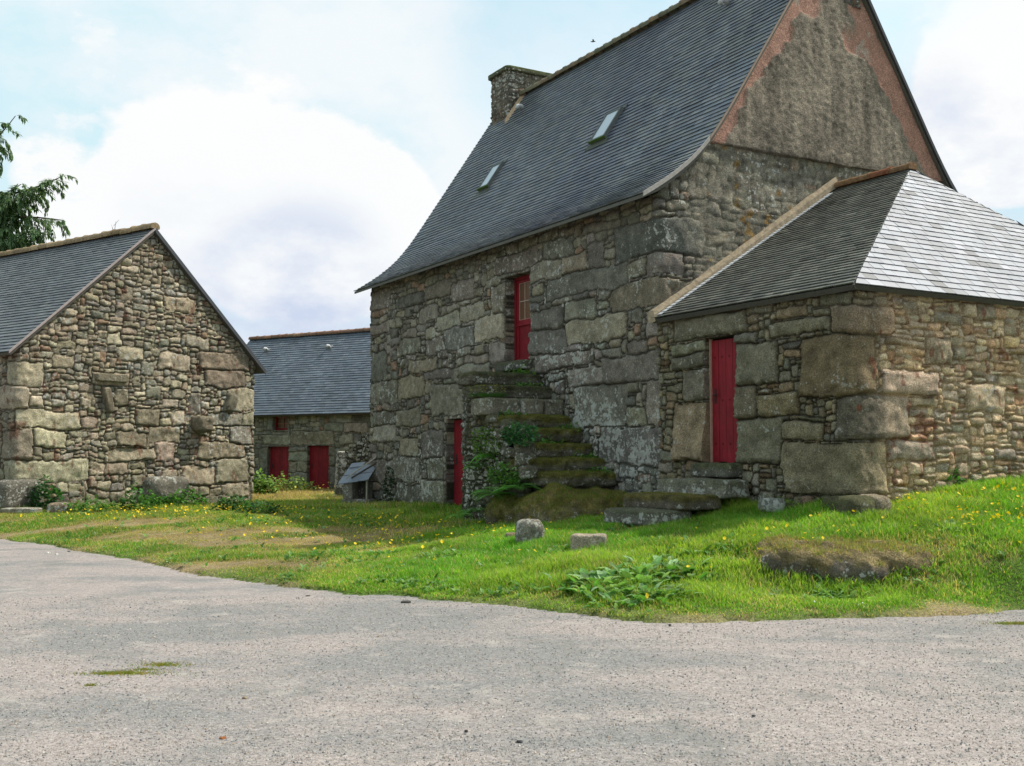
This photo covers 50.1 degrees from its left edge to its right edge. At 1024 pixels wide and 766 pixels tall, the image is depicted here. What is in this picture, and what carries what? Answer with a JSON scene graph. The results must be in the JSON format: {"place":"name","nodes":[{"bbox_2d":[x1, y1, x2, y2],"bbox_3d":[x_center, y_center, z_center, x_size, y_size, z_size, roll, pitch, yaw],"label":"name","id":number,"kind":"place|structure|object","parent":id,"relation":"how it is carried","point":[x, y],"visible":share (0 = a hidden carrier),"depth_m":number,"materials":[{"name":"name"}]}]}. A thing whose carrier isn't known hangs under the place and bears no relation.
{"place":"outdoors","nodes":[
{"label":"outdoors","id":0,"kind":"place"},
{"bbox_2d":[0,539,1023,765],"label":"road","id":1,"kind":"structure","parent":0,"point":[32,571],"depth_m":7.75,"materials":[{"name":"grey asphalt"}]},
{"bbox_2d":[56,659,213,687],"bbox_3d":[-2.752,2.109,8.048,1.136,0.030,0.802,2,-4,-32],"label":"grass patch","id":2,"kind":"object","parent":1,"relation":"on","point":[134,672],"visible":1,"depth_m":8.00,"materials":[{"name":"green plant"}]},
{"bbox_2d":[942,612,1023,625],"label":"grass patch","id":3,"kind":"object","parent":1,"relation":"on","point":[1011,623],"visible":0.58,"depth_m":10.32,"materials":[{"name":"green plant"}]},
{"bbox_2d":[0,472,1023,622],"bbox_3d":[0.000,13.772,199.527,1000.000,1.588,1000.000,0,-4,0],"label":"ground","id":4,"kind":"structure","parent":0,"point":[933,607],"depth_m":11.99,"materials":[{"name":"green plant"}]},
{"bbox_2d":[0,507,42,513],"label":"flat stone","id":5,"kind":"object","parent":4,"relation":"on","point":[18,509],"visible":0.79,"depth_m":23.11,"materials":[{"name":"stone"}]},
{"bbox_2d":[0,115,77,250],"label":"conifer","id":6,"kind":"object","parent":4,"relation":"on","point":[20,204],"visible":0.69,"depth_m":35.90,"materials":[{"name":"green plant"}]},
{"bbox_2d":[26,474,65,507],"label":"weed clump","id":7,"kind":"object","parent":4,"relation":"on","point":[45,495],"visible":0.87,"depth_m":23.82,"materials":[{"name":"green plant"}]},
{"bbox_2d":[46,502,72,512],"bbox_3d":[-9.701,2.692,23.509,0.517,0.281,0.423,0,-4,0],"label":"garden stone","id":8,"kind":"object","parent":4,"relation":"on","point":[56,507],"visible":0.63,"depth_m":23.33,"materials":[{"name":"stone"}]},
{"bbox_2d":[63,495,117,511],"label":"weed clump","id":9,"kind":"object","parent":4,"relation":"on","point":[81,507],"visible":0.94,"depth_m":23.34,"materials":[{"name":"green plant"}]},
{"bbox_2d":[0,222,265,508],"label":"stone barn","id":10,"kind":"structure","parent":4,"relation":"on","point":[128,357],"depth_m":26.53,"materials":[{"name":"stone"}]},
{"bbox_2d":[119,482,152,510],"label":"weed clump","id":11,"kind":"object","parent":4,"relation":"on","point":[124,501],"visible":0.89,"depth_m":23.47,"materials":[{"name":"green plant"}]},
{"bbox_2d":[138,489,163,507],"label":"weed clump","id":12,"kind":"object","parent":4,"relation":"on","point":[154,501],"visible":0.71,"depth_m":24.83,"materials":[{"name":"green plant"}]},
{"bbox_2d":[162,486,208,506],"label":"weed clump","id":13,"kind":"object","parent":4,"relation":"on","point":[185,502],"visible":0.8,"depth_m":25.44,"materials":[{"name":"green plant"}]},
{"bbox_2d":[0,505,409,587],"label":"grass","id":14,"kind":"structure","parent":4,"relation":"on","point":[61,519],"depth_m":19.62,"materials":[{"name":"green plant"}]},
{"bbox_2d":[29,507,410,569],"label":"turf weeds","id":15,"kind":"object","parent":4,"relation":"on","point":[249,555],"visible":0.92,"depth_m":19.58,"materials":[{"name":"green plant"}]},
{"bbox_2d":[210,494,255,510],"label":"weed clump","id":16,"kind":"object","parent":4,"relation":"on","point":[233,505],"visible":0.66,"depth_m":23.32,"materials":[{"name":"green plant"}]},
{"bbox_2d":[232,498,283,513],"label":"weed clump","id":17,"kind":"object","parent":4,"relation":"on","point":[252,507],"visible":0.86,"depth_m":22.45,"materials":[{"name":"green plant"}]},
{"bbox_2d":[252,468,279,494],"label":"tall weeds","id":18,"kind":"object","parent":4,"relation":"on","point":[265,485],"visible":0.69,"depth_m":35.48,"materials":[{"name":"green plant"}]},
{"bbox_2d":[43,480,514,542],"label":"grass","id":19,"kind":"structure","parent":4,"relation":"on","point":[314,498],"depth_m":24.13,"materials":[{"name":"green plant"}]},
{"bbox_2d":[257,471,316,490],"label":"tall weeds","id":20,"kind":"object","parent":4,"relation":"on","point":[302,481],"visible":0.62,"depth_m":37.89,"materials":[{"name":"green plant"}]},
{"bbox_2d":[5,503,602,556],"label":"yellow flowers","id":21,"kind":"object","parent":4,"relation":"on","point":[441,541],"visible":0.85,"depth_m":20.46,"materials":[{"name":"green plant"}]},
{"bbox_2d":[247,327,371,489],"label":"long byre","id":22,"kind":"structure","parent":4,"relation":"on","point":[312,414],"depth_m":40.94,"materials":[{"name":"stone"}]},
{"bbox_2d":[270,446,288,484],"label":"door","id":23,"kind":"structure","parent":22,"relation":"in","point":[279,455],"depth_m":40.89,"materials":[{"name":"paint"}]},
{"bbox_2d":[276,417,287,429],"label":"window","id":24,"kind":"structure","parent":22,"relation":"in","point":[281,422],"depth_m":40.99,"materials":[{"name":"paint"}]},
{"bbox_2d":[309,446,328,488],"bbox_3d":[-6.977,3.090,39.830,1.024,1.619,0.101,-2,-4,31],"label":"door","id":25,"kind":"structure","parent":22,"relation":"in","point":[319,457],"depth_m":39.86,"materials":[{"name":"paint"}]},
{"bbox_2d":[334,451,346,495],"bbox_3d":[-5.114,2.901,32.883,0.402,1.717,0.356,1,-4,-17],"label":"granite post","id":26,"kind":"object","parent":4,"relation":"on","point":[340,465],"visible":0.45,"depth_m":32.73,"materials":[{"name":"grey stone"}]},
{"bbox_2d":[338,457,376,503],"bbox_3d":[-3.800,2.501,27.677,0.954,1.278,0.775,-1,-4,14],"label":"stone trough shelter","id":27,"kind":"object","parent":4,"relation":"on","point":[361,490],"visible":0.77,"depth_m":27.55,"materials":[{"name":"stone"}]},
{"bbox_2d":[345,434,370,481],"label":"tumbled wall","id":28,"kind":"structure","parent":4,"relation":"on","point":[360,452],"depth_m":31.57,"materials":[{"name":"stone"}]},
{"bbox_2d":[364,549,406,555],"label":"dock plant","id":29,"kind":"object","parent":4,"relation":"on","point":[379,552],"visible":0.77,"depth_m":15.35,"materials":[{"name":"green plant"}]},
{"bbox_2d":[414,547,461,560],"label":"dock plant","id":30,"kind":"object","parent":4,"relation":"on","point":[439,553],"visible":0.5,"depth_m":14.57,"materials":[{"name":"green plant"}]},
{"bbox_2d":[440,547,471,554],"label":"dock plant","id":31,"kind":"object","parent":4,"relation":"on","point":[467,549],"visible":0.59,"depth_m":14.67,"materials":[{"name":"green plant"}]},
{"bbox_2d":[446,511,473,518],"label":"fern","id":32,"kind":"object","parent":4,"relation":"on","point":[454,515],"visible":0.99,"depth_m":18.64,"materials":[{"name":"green plant"}]},
{"bbox_2d":[456,507,483,513],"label":"fern","id":33,"kind":"object","parent":4,"relation":"on","point":[467,510],"visible":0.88,"depth_m":18.86,"materials":[{"name":"green plant"}]},
{"bbox_2d":[505,532,514,536],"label":"stone","id":34,"kind":"object","parent":4,"relation":"on","point":[508,534],"visible":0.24,"depth_m":15.61,"materials":[{"name":"stone"}]},
{"bbox_2d":[515,519,544,545],"bbox_3d":[0.239,2.093,15.132,0.382,0.438,0.340,1,-4,-21],"label":"round boulder","id":35,"kind":"object","parent":4,"relation":"on","point":[528,529],"visible":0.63,"depth_m":15.00,"materials":[{"name":"stone"}]},
{"bbox_2d":[457,371,624,525],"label":"stone staircase","id":36,"kind":"structure","parent":4,"relation":"on","point":[476,412],"depth_m":19.30,"materials":[{"name":"stone"}]},
{"bbox_2d":[462,462,488,471],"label":"fern","id":37,"kind":"object","parent":36,"relation":"attached to","point":[477,465],"visible":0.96,"depth_m":19.60,"materials":[{"name":"green plant"}]},
{"bbox_2d":[469,454,497,464],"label":"fern","id":38,"kind":"object","parent":36,"relation":"attached to","point":[478,457],"visible":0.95,"depth_m":19.32,"materials":[{"name":"green plant"}]},
{"bbox_2d":[469,425,503,461],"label":"wall weeds","id":39,"kind":"object","parent":36,"relation":"attached to","point":[486,441],"depth_m":19.60,"materials":[{"name":"green plant"}]},
{"bbox_2d":[467,384,508,397],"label":"flower tuft","id":40,"kind":"object","parent":36,"relation":"on","point":[482,394],"visible":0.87,"depth_m":19.61,"materials":[{"name":"green plant"}]},
{"bbox_2d":[469,487,515,501],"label":"fern","id":41,"kind":"object","parent":36,"relation":"attached to","point":[479,492],"visible":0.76,"depth_m":18.60,"materials":[{"name":"green plant"}]},
{"bbox_2d":[485,461,526,489],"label":"wall weeds","id":42,"kind":"object","parent":36,"relation":"attached to","point":[503,479],"depth_m":18.82,"materials":[{"name":"green plant"}]},
{"bbox_2d":[460,371,562,410],"bbox_3d":[-0.406,0.189,20.994,1.731,0.838,2.788,2,-4,-29],"label":"moss","id":43,"kind":"object","parent":36,"relation":"on","point":[505,385],"visible":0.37,"depth_m":20.13,"materials":[{"name":"green plant"}]},
{"bbox_2d":[497,411,525,414],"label":"step weeds","id":44,"kind":"object","parent":36,"relation":"on","point":[509,412],"visible":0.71,"depth_m":19.49,"materials":[{"name":"green plant"}]},
{"bbox_2d":[491,480,542,494],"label":"fern","id":45,"kind":"object","parent":36,"relation":"attached to","point":[516,485],"visible":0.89,"depth_m":18.12,"materials":[{"name":"green plant"}]},
{"bbox_2d":[498,421,542,446],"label":"ivy","id":46,"kind":"object","parent":36,"relation":"attached to","point":[513,429],"visible":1,"depth_m":18.39,"materials":[{"name":"green plant"}]},
{"bbox_2d":[507,364,535,374],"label":"step weeds","id":47,"kind":"object","parent":36,"relation":"on","point":[524,372],"visible":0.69,"depth_m":20.86,"materials":[{"name":"green plant"}]},
{"bbox_2d":[513,380,542,385],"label":"step weeds","id":48,"kind":"object","parent":36,"relation":"on","point":[523,383],"visible":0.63,"depth_m":20.44,"materials":[{"name":"green plant"}]},
{"bbox_2d":[534,435,563,443],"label":"step weeds","id":49,"kind":"object","parent":36,"relation":"on","point":[544,440],"visible":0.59,"depth_m":19.01,"materials":[{"name":"green plant"}]},
{"bbox_2d":[485,413,615,485],"bbox_3d":[0.616,1.136,19.156,1.732,1.283,2.170,2,-4,-29],"label":"moss","id":50,"kind":"object","parent":36,"relation":"on","point":[581,457],"visible":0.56,"depth_m":18.80,"materials":[{"name":"green plant"}]},
{"bbox_2d":[484,482,627,522],"bbox_3d":[0.845,2.019,18.165,1.889,0.826,2.841,3,-5,-35],"label":"moss","id":51,"kind":"object","parent":36,"relation":"on","point":[616,497],"visible":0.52,"depth_m":17.53,"materials":[{"name":"green plant"}]},
{"bbox_2d":[557,422,581,430],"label":"step weeds","id":52,"kind":"object","parent":36,"relation":"on","point":[570,424],"visible":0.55,"depth_m":19.68,"materials":[{"name":"green plant"}]},
{"bbox_2d":[573,451,603,458],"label":"step weeds","id":53,"kind":"object","parent":36,"relation":"on","point":[589,455],"visible":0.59,"depth_m":19.04,"materials":[{"name":"green plant"}]},
{"bbox_2d":[588,466,611,472],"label":"step weeds","id":54,"kind":"object","parent":36,"relation":"on","point":[604,469],"visible":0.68,"depth_m":18.69,"materials":[{"name":"green plant"}]},
{"bbox_2d":[527,544,570,555],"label":"dock plant","id":55,"kind":"object","parent":4,"relation":"on","point":[555,549],"visible":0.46,"depth_m":13.84,"materials":[{"name":"green plant"}]},
{"bbox_2d":[570,533,606,550],"bbox_3d":[0.978,2.053,13.949,0.468,0.273,0.356,-1,-4,9],"label":"pale slab","id":56,"kind":"object","parent":4,"relation":"on","point":[577,540],"depth_m":13.80,"materials":[{"name":"stone"}]},
{"bbox_2d":[539,564,639,593],"bbox_3d":[0.862,2.126,11.919,1.146,0.230,1.085,0,-4,0],"label":"dock plant","id":57,"kind":"object","parent":4,"relation":"on","point":[583,587],"visible":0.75,"depth_m":11.87,"materials":[{"name":"green plant"}]},
{"bbox_2d":[565,568,669,595],"bbox_3d":[1.112,2.129,11.696,1.164,0.214,1.008,0,-4,0],"label":"dock plant","id":58,"kind":"object","parent":4,"relation":"on","point":[601,573],"visible":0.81,"depth_m":11.61,"materials":[{"name":"green plant"}]},
{"bbox_2d":[582,591,653,607],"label":"dock plant","id":59,"kind":"object","parent":4,"relation":"on","point":[604,595],"visible":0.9,"depth_m":11.13,"materials":[{"name":"green plant"}]},
{"bbox_2d":[586,555,688,584],"bbox_3d":[1.432,2.067,12.126,1.155,0.282,1.148,-2,-4,32],"label":"dock plant","id":60,"kind":"object","parent":4,"relation":"on","point":[641,568],"visible":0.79,"depth_m":12.00,"materials":[{"name":"green plant"}]},
{"bbox_2d":[599,581,687,599],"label":"dock plant","id":61,"kind":"object","parent":4,"relation":"on","point":[642,585],"visible":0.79,"depth_m":11.32,"materials":[{"name":"green plant"}]},
{"bbox_2d":[268,494,1023,611],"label":"turf weeds","id":62,"kind":"object","parent":4,"relation":"on","point":[360,579],"visible":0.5,"depth_m":12.58,"materials":[{"name":"green plant"}]},
{"bbox_2d":[354,0,957,505],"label":"farmhouse","id":63,"kind":"object","parent":4,"relation":"on","point":[590,210],"visible":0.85,"depth_m":20.67,"materials":[{"name":"stone"}]},
{"bbox_2d":[383,467,396,500],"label":"ivy","id":64,"kind":"object","parent":63,"relation":"attached to","point":[392,482],"visible":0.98,"depth_m":26.86,"materials":[{"name":"green plant"}]},
{"bbox_2d":[454,420,462,504],"bbox_3d":[-1.034,1.743,23.909,0.101,1.889,1.060,2,-4,-30],"label":"door","id":65,"kind":"structure","parent":63,"relation":"in","point":[458,465],"depth_m":24.21,"materials":[{"name":"paint"}]},
{"bbox_2d":[516,278,530,359],"bbox_3d":[0.314,-1.255,21.904,0.060,1.675,0.820,2,-4,-30],"label":"door","id":66,"kind":"structure","parent":63,"relation":"in","point":[523,325],"depth_m":22.07,"materials":[{"name":"paint"}]},
{"bbox_2d":[619,578,701,603],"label":"dock plant","id":67,"kind":"object","parent":4,"relation":"on","point":[657,581],"visible":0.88,"depth_m":11.15,"materials":[{"name":"green plant"}]},
{"bbox_2d":[622,555,712,580],"bbox_3d":[1.665,2.055,12.256,1.034,0.241,1.014,2,-4,-33],"label":"dock plant","id":68,"kind":"object","parent":4,"relation":"on","point":[671,566],"visible":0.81,"depth_m":12.20,"materials":[{"name":"green plant"}]},
{"bbox_2d":[642,528,697,545],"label":"dock plant","id":69,"kind":"object","parent":4,"relation":"on","point":[669,536],"visible":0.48,"depth_m":13.38,"materials":[{"name":"green plant"}]},
{"bbox_2d":[604,462,749,525],"bbox_3d":[2.496,1.590,15.886,2.142,0.874,1.401,2,-4,-34],"label":"doorstep flight","id":70,"kind":"object","parent":4,"relation":"on","point":[640,513],"visible":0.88,"depth_m":15.53,"materials":[{"name":"stone"}]},
{"bbox_2d":[623,491,720,510],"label":"moss","id":71,"kind":"object","parent":70,"relation":"on","point":[682,494],"visible":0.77,"depth_m":15.44,"materials":[{"name":"green plant"}]},
{"bbox_2d":[651,560,723,579],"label":"dock plant","id":72,"kind":"object","parent":4,"relation":"on","point":[688,571],"visible":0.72,"depth_m":11.95,"materials":[{"name":"green plant"}]},
{"bbox_2d":[401,481,1023,601],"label":"yellow flowers","id":73,"kind":"object","parent":4,"relation":"on","point":[822,537],"visible":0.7,"depth_m":13.36,"materials":[{"name":"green plant"}]},
{"bbox_2d":[679,532,747,563],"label":"dock plant","id":74,"kind":"object","parent":4,"relation":"on","point":[707,547],"visible":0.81,"depth_m":12.64,"materials":[{"name":"green plant"}]},
{"bbox_2d":[758,497,785,512],"bbox_3d":[3.508,1.655,14.820,0.256,0.211,0.383,2,-4,-28],"label":"foundation stone","id":75,"kind":"object","parent":4,"relation":"on","point":[769,503],"visible":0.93,"depth_m":14.69,"materials":[{"name":"stone"}]},
{"bbox_2d":[785,503,802,511],"bbox_3d":[3.766,1.744,14.817,0.316,0.254,0.434,2,-4,-29],"label":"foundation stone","id":76,"kind":"object","parent":4,"relation":"on","point":[790,504],"visible":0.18,"depth_m":14.69,"materials":[{"name":"stone"}]},
{"bbox_2d":[802,584,844,597],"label":"dock plant","id":77,"kind":"object","parent":4,"relation":"on","point":[822,590],"visible":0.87,"depth_m":11.67,"materials":[{"name":"green plant"}]},
{"bbox_2d":[809,581,852,599],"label":"dock plant","id":78,"kind":"object","parent":4,"relation":"on","point":[818,582],"visible":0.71,"depth_m":11.59,"materials":[{"name":"green plant"}]},
{"bbox_2d":[648,162,1023,503],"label":"stone annex","id":79,"kind":"object","parent":4,"relation":"on","point":[861,334],"visible":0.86,"depth_m":15.50,"materials":[{"name":"stone"}]},
{"bbox_2d":[712,338,737,462],"bbox_3d":[3.218,0.265,16.485,0.101,1.860,0.650,2,-4,-30],"label":"door","id":80,"kind":"structure","parent":79,"relation":"in","point":[725,435],"depth_m":16.54,"materials":[{"name":"paint"}]},
{"bbox_2d":[800,496,813,503],"bbox_3d":[4.004,1.580,14.827,0.147,0.119,0.207,2,-4,-26],"label":"foundation stone","id":81,"kind":"object","parent":79,"relation":"attached to","point":[806,498],"visible":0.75,"depth_m":14.76,"materials":[{"name":"stone"}]},
{"bbox_2d":[752,536,936,584],"bbox_3d":[3.718,2.294,12.510,2.258,1.079,1.435,0,-4,0],"label":"rock outcrop","id":82,"kind":"object","parent":4,"relation":"on","point":[796,559],"visible":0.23,"depth_m":11.95,"materials":[{"name":"stone"}]},
{"bbox_2d":[753,533,934,566],"bbox_3d":[3.735,2.029,12.537,2.212,0.642,1.410,0,-4,0],"label":"moss","id":83,"kind":"object","parent":82,"relation":"on","point":[892,544],"visible":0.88,"depth_m":12.21,"materials":[{"name":"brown plant"}]},
{"bbox_2d":[820,495,877,515],"bbox_3d":[4.349,1.659,14.135,0.578,0.444,0.804,2,-4,-26],"label":"foundation stone","id":84,"kind":"object","parent":4,"relation":"on","point":[858,503],"visible":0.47,"depth_m":13.85,"materials":[{"name":"stone"}]},
{"bbox_2d":[813,573,886,599],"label":"dock plant","id":85,"kind":"object","parent":4,"relation":"on","point":[852,592],"visible":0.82,"depth_m":11.56,"materials":[{"name":"green plant"}]},
{"bbox_2d":[846,570,893,594],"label":"dock plant","id":86,"kind":"object","parent":4,"relation":"on","point":[869,582],"visible":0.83,"depth_m":11.75,"materials":[{"name":"green plant"}]},
{"bbox_2d":[858,494,890,510],"bbox_3d":[4.599,1.567,14.130,0.385,0.294,0.533,2,-4,-34],"label":"foundation stone","id":87,"kind":"object","parent":4,"relation":"on","point":[883,502],"visible":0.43,"depth_m":13.91,"materials":[{"name":"stone"}]},
{"bbox_2d":[921,519,976,536],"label":"dock plant","id":88,"kind":"object","parent":4,"relation":"on","point":[949,527],"visible":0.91,"depth_m":12.88,"materials":[{"name":"green plant"}]},
{"bbox_2d":[944,465,965,484],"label":"weed clump","id":89,"kind":"object","parent":4,"relation":"on","point":[958,477],"visible":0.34,"depth_m":15.00,"materials":[{"name":"green plant"}]},
{"bbox_2d":[0,0,1023,343],"label":"sky","id":90,"kind":"structure","parent":0,"point":[289,153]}
]}

